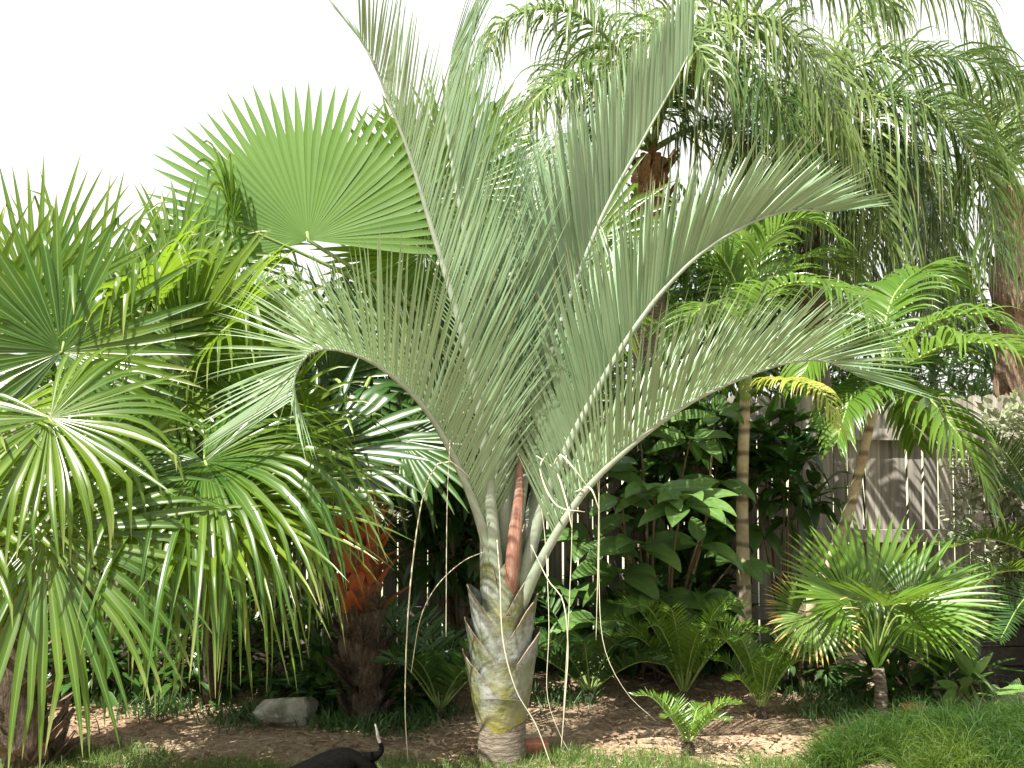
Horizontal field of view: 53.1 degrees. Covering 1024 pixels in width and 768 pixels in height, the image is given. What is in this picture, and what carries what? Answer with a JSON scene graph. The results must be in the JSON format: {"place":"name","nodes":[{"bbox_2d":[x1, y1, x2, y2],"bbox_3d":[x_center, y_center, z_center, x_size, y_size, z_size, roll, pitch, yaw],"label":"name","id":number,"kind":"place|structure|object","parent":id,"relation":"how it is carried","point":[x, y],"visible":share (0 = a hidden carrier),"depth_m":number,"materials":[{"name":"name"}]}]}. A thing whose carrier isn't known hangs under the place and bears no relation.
{"place":"outdoors","nodes":[
{"label":"outdoors","id":0,"kind":"place"},
{"bbox_2d":[0,731,845,767],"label":"lawn grass","id":1,"kind":"structure","parent":0,"point":[101,760],"depth_m":5.01,"materials":[{"name":"green plant"}]},
{"bbox_2d":[0,446,1008,767],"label":"ground","id":2,"kind":"structure","parent":0,"point":[742,722],"depth_m":5.67,"materials":[{"name":"brown soil"}]},
{"bbox_2d":[0,151,258,767],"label":"fan palm","id":3,"kind":"object","parent":2,"relation":"on","point":[30,736],"visible":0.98,"depth_m":4.35,"materials":[{"name":"green plant"}]},
{"bbox_2d":[0,168,322,702],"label":"fan palm","id":4,"kind":"object","parent":2,"relation":"on","point":[182,286],"visible":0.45,"depth_m":5.27,"materials":[{"name":"green plant"}]},
{"bbox_2d":[0,273,420,711],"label":"fan palm","id":5,"kind":"object","parent":2,"relation":"on","point":[257,530],"visible":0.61,"depth_m":4.51,"materials":[{"name":"green plant"}]},
{"bbox_2d":[34,560,426,710],"bbox_3d":[-2.187,1.573,6.477,3.387,1.059,1.362,0,-3,0],"label":"ground shrub","id":6,"kind":"object","parent":2,"relation":"on","point":[259,666],"visible":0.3,"depth_m":6.38,"materials":[{"name":"green plant"}]},
{"bbox_2d":[9,313,473,672],"bbox_3d":[-1.899,0.664,7.085,3.543,2.649,1.417,0,-3,0],"label":"understory shrub","id":7,"kind":"object","parent":2,"relation":"on","point":[392,555],"visible":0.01,"depth_m":7.04,"materials":[{"name":"green plant"}]},
{"bbox_2d":[251,697,317,726],"bbox_3d":[-1.266,1.877,5.796,0.322,0.249,0.333,-3,-4,41],"label":"rock","id":8,"kind":"object","parent":2,"relation":"on","point":[277,711],"visible":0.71,"depth_m":5.68,"materials":[{"name":"grey stone"}]},
{"bbox_2d":[290,724,383,767],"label":"dog","id":9,"kind":"object","parent":2,"relation":"on","point":[342,757],"visible":1,"depth_m":4.30,"materials":[{"name":"black fur"},{"name":"white fur"}]},
{"bbox_2d":[200,259,481,723],"bbox_3d":[-1.052,0.487,5.866,2.171,2.855,1.514,0,-3,0],"label":"fan palm","id":10,"kind":"object","parent":2,"relation":"on","point":[394,406],"visible":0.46,"depth_m":5.74,"materials":[{"name":"green plant"}]},
{"bbox_2d":[248,627,459,715],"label":"ground shrub","id":11,"kind":"object","parent":2,"relation":"on","point":[304,675],"visible":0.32,"depth_m":6.00,"materials":[{"name":"green plant"}]},
{"bbox_2d":[311,638,415,693],"bbox_3d":[-0.826,1.740,6.085,0.782,0.426,0.828,0,-3,0],"label":"coontie","id":12,"kind":"object","parent":2,"relation":"on","point":[398,677],"visible":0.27,"depth_m":5.95,"materials":[{"name":"green plant"}]},
{"bbox_2d":[138,71,682,609],"bbox_3d":[-0.473,-0.127,6.443,3.562,4.136,1.220,1,-3,-26],"label":"fan palm","id":13,"kind":"object","parent":2,"relation":"on","point":[308,179],"visible":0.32,"depth_m":6.04,"materials":[{"name":"green plant"}]},
{"bbox_2d":[328,595,560,719],"bbox_3d":[-0.401,1.592,5.916,1.355,0.704,1.279,0,-3,0],"label":"coontie","id":14,"kind":"object","parent":2,"relation":"on","point":[437,670],"visible":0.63,"depth_m":5.85,"materials":[{"name":"green plant"}]},
{"bbox_2d":[381,345,574,652],"bbox_3d":[-0.307,0.776,7.123,1.668,2.415,1.057,0,-3,0],"label":"understory shrub","id":15,"kind":"object","parent":2,"relation":"on","point":[421,575],"visible":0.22,"depth_m":7.04,"materials":[{"name":"green plant"}]},
{"bbox_2d":[66,667,940,742],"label":"weeds","id":16,"kind":"object","parent":2,"relation":"on","point":[388,721],"visible":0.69,"depth_m":5.91,"materials":[{"name":"green plant"}]},
{"bbox_2d":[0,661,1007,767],"bbox_3d":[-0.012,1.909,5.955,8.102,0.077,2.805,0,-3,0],"label":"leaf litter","id":17,"kind":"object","parent":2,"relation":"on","point":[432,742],"visible":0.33,"depth_m":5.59,"materials":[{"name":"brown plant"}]},
{"bbox_2d":[2,394,1023,655],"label":"fence","id":18,"kind":"object","parent":2,"relation":"on","point":[886,482],"visible":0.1,"depth_m":7.55,"materials":[{"name":"grey wood"}]},
{"bbox_2d":[526,738,548,755],"bbox_3d":[0.122,1.855,5.226,0.120,0.070,0.100,0,-3,-5],"label":"brick","id":19,"kind":"object","parent":2,"relation":"on","point":[537,744],"visible":0.47,"depth_m":5.18,"materials":[{"name":"red brick"}]},
{"bbox_2d":[187,0,939,767],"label":"triangle palm","id":20,"kind":"object","parent":2,"relation":"on","point":[541,352],"visible":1,"depth_m":4.95,"materials":[{"name":"green plant"}]},
{"bbox_2d":[533,582,680,703],"bbox_3d":[0.462,1.615,6.257,1.159,0.693,1.071,0,-3,0],"label":"coontie","id":21,"kind":"object","parent":2,"relation":"on","point":[589,659],"visible":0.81,"depth_m":6.15,"materials":[{"name":"green plant"}]},
{"bbox_2d":[534,538,761,678],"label":"broad leaf shrub","id":22,"kind":"object","parent":2,"relation":"on","point":[700,578],"visible":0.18,"depth_m":7.01,"materials":[{"name":"green plant"}]},
{"bbox_2d":[532,394,782,681],"bbox_3d":[0.909,0.999,6.494,1.800,1.916,1.233,0,-3,0],"label":"broad leaf shrub","id":23,"kind":"object","parent":2,"relation":"on","point":[702,493],"visible":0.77,"depth_m":6.51,"materials":[{"name":"green plant"}]},
{"bbox_2d":[597,588,770,702],"bbox_3d":[1.031,1.593,6.193,1.052,0.730,0.981,0,-3,0],"label":"coontie","id":24,"kind":"object","parent":2,"relation":"on","point":[687,659],"visible":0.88,"depth_m":6.13,"materials":[{"name":"green plant"}]},
{"bbox_2d":[628,687,746,755],"bbox_3d":[0.878,1.730,5.212,0.548,0.353,0.536,3,-4,-42],"label":"coontie","id":25,"kind":"object","parent":2,"relation":"on","point":[684,726],"visible":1,"depth_m":5.21,"materials":[{"name":"green plant"}]},
{"bbox_2d":[587,359,813,620],"bbox_3d":[1.328,0.845,7.260,1.598,2.292,0.937,0,-3,0],"label":"broad leaf shrub","id":26,"kind":"object","parent":2,"relation":"on","point":[659,467],"visible":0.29,"depth_m":7.13,"materials":[{"name":"green plant"}]},
{"bbox_2d":[692,615,828,719],"bbox_3d":[1.414,1.650,5.852,0.778,0.580,0.692,-1,-3,20],"label":"coontie","id":27,"kind":"object","parent":2,"relation":"on","point":[763,675],"visible":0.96,"depth_m":5.82,"materials":[{"name":"green plant"}]},
{"bbox_2d":[645,194,908,680],"bbox_3d":[1.708,0.264,6.810,1.651,3.391,2.815,-1,-3,17],"label":"slender palm","id":28,"kind":"object","parent":2,"relation":"on","point":[751,255],"visible":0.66,"depth_m":6.81,"materials":[{"name":"green plant"}]},
{"bbox_2d":[712,392,864,628],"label":"broad leaf shrub","id":29,"kind":"object","parent":2,"relation":"on","point":[782,467],"visible":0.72,"depth_m":7.09,"materials":[{"name":"green plant"}]},
{"bbox_2d":[754,604,856,693],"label":"ground shrub","id":30,"kind":"object","parent":2,"relation":"on","point":[825,674],"visible":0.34,"depth_m":6.46,"materials":[{"name":"green plant"}]},
{"bbox_2d":[765,508,1006,718],"bbox_3d":[2.142,1.309,5.772,1.309,1.201,1.127,3,-4,-40],"label":"fan palm","id":31,"kind":"object","parent":2,"relation":"on","point":[909,607],"visible":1,"depth_m":5.83,"materials":[{"name":"green plant"}]},
{"bbox_2d":[775,256,1023,686],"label":"slender palm","id":32,"kind":"object","parent":2,"relation":"on","point":[906,411],"visible":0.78,"depth_m":6.09,"materials":[{"name":"green plant"}]},
{"bbox_2d":[900,702,924,712],"bbox_3d":[2.268,1.859,5.779,0.140,0.095,0.140,0,-3,0],"label":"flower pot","id":33,"kind":"object","parent":2,"relation":"on","point":[909,704],"visible":0.23,"depth_m":5.78,"materials":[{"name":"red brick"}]},
{"bbox_2d":[824,740,1023,767],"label":"soil mound","id":34,"kind":"object","parent":2,"relation":"on","point":[876,764],"visible":0.02,"depth_m":4.77,"materials":[{"name":"green plant"}]},
{"bbox_2d":[779,686,1023,767],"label":"mondo grass","id":35,"kind":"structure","parent":34,"relation":"on","point":[962,736],"depth_m":4.81,"materials":[{"name":"green plant"}]},
{"bbox_2d":[835,620,1023,709],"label":"ground shrub","id":36,"kind":"object","parent":2,"relation":"on","point":[922,676],"visible":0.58,"depth_m":6.18,"materials":[{"name":"green plant"}]},
{"bbox_2d":[930,647,1023,709],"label":"ground shrub","id":37,"kind":"object","parent":2,"relation":"on","point":[972,668],"visible":0.66,"depth_m":5.71,"materials":[{"name":"green plant"}]},
{"bbox_2d":[931,609,1023,685],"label":"planter box","id":38,"kind":"object","parent":2,"relation":"on","point":[1013,647],"visible":0.16,"depth_m":6.52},
{"bbox_2d":[932,688,1023,705],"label":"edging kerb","id":39,"kind":"structure","parent":2,"relation":"on","point":[941,690],"depth_m":6.19,"materials":[{"name":"concrete"}]},
{"bbox_2d":[933,422,1023,644],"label":"sago palm","id":40,"kind":"object","parent":2,"relation":"on","point":[1019,493],"visible":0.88,"depth_m":6.11,"materials":[{"name":"green plant"}]},
{"bbox_2d":[936,387,1023,665],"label":"variegated shrub","id":41,"kind":"object","parent":2,"relation":"on","point":[1007,507],"visible":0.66,"depth_m":6.84,"materials":[{"name":"green plant"}]},
{"bbox_2d":[22,456,986,646],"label":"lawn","id":42,"kind":"structure","parent":0,"point":[787,482],"depth_m":18.42,"materials":[{"name":"grey wood"}]},
{"bbox_2d":[0,268,368,628],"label":"understory shrub","id":43,"kind":"object","parent":42,"relation":"on","point":[59,358],"depth_m":8.62,"materials":[{"name":"green plant"}]},
{"bbox_2d":[355,185,583,581],"bbox_3d":[-0.398,0.123,9.623,2.595,3.979,1.996,0,-3,0],"label":"back shrub","id":44,"kind":"object","parent":42,"relation":"on","point":[448,295],"depth_m":9.49,"materials":[{"name":"green plant"}]},
{"bbox_2d":[584,195,787,408],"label":"back shrub","id":45,"kind":"object","parent":42,"relation":"on","point":[729,386],"visible":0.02,"depth_m":10.32,"materials":[{"name":"green plant"}]},
{"bbox_2d":[464,0,920,563],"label":"queen palm","id":46,"kind":"object","parent":42,"relation":"on","point":[706,66],"visible":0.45,"depth_m":7.60,"materials":[{"name":"green plant"}]},
{"bbox_2d":[624,178,853,509],"bbox_3d":[2.014,0.055,9.392,2.569,4.091,1.757,0,-3,0],"label":"back shrub","id":47,"kind":"object","parent":42,"relation":"on","point":[686,278],"visible":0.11,"depth_m":9.29,"materials":[{"name":"green plant"}]},
{"bbox_2d":[715,0,1023,620],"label":"queen palm","id":48,"kind":"object","parent":42,"relation":"on","point":[904,178],"visible":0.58,"depth_m":8.05,"materials":[{"name":"green plant"}]},
{"bbox_2d":[763,248,1007,555],"bbox_3d":[3.881,0.326,10.455,3.290,3.663,2.010,0,-3,0],"label":"back shrub","id":49,"kind":"object","parent":42,"relation":"on","point":[932,381],"visible":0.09,"depth_m":10.30,"materials":[{"name":"green plant"}]},
{"bbox_2d":[889,292,994,451],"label":"back shrub","id":50,"kind":"object","parent":42,"relation":"on","point":[976,383],"visible":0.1,"depth_m":11.41,"materials":[{"name":"green plant"}]},
{"bbox_2d":[916,36,1023,524],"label":"queen palm","id":51,"kind":"object","parent":42,"relation":"on","point":[1006,381],"visible":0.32,"depth_m":9.72,"materials":[{"name":"green plant"}]},
{"bbox_2d":[0,0,1023,443],"label":"sky","id":52,"kind":"structure","parent":0,"point":[109,81],"materials":[{"name":"white"}]}
]}

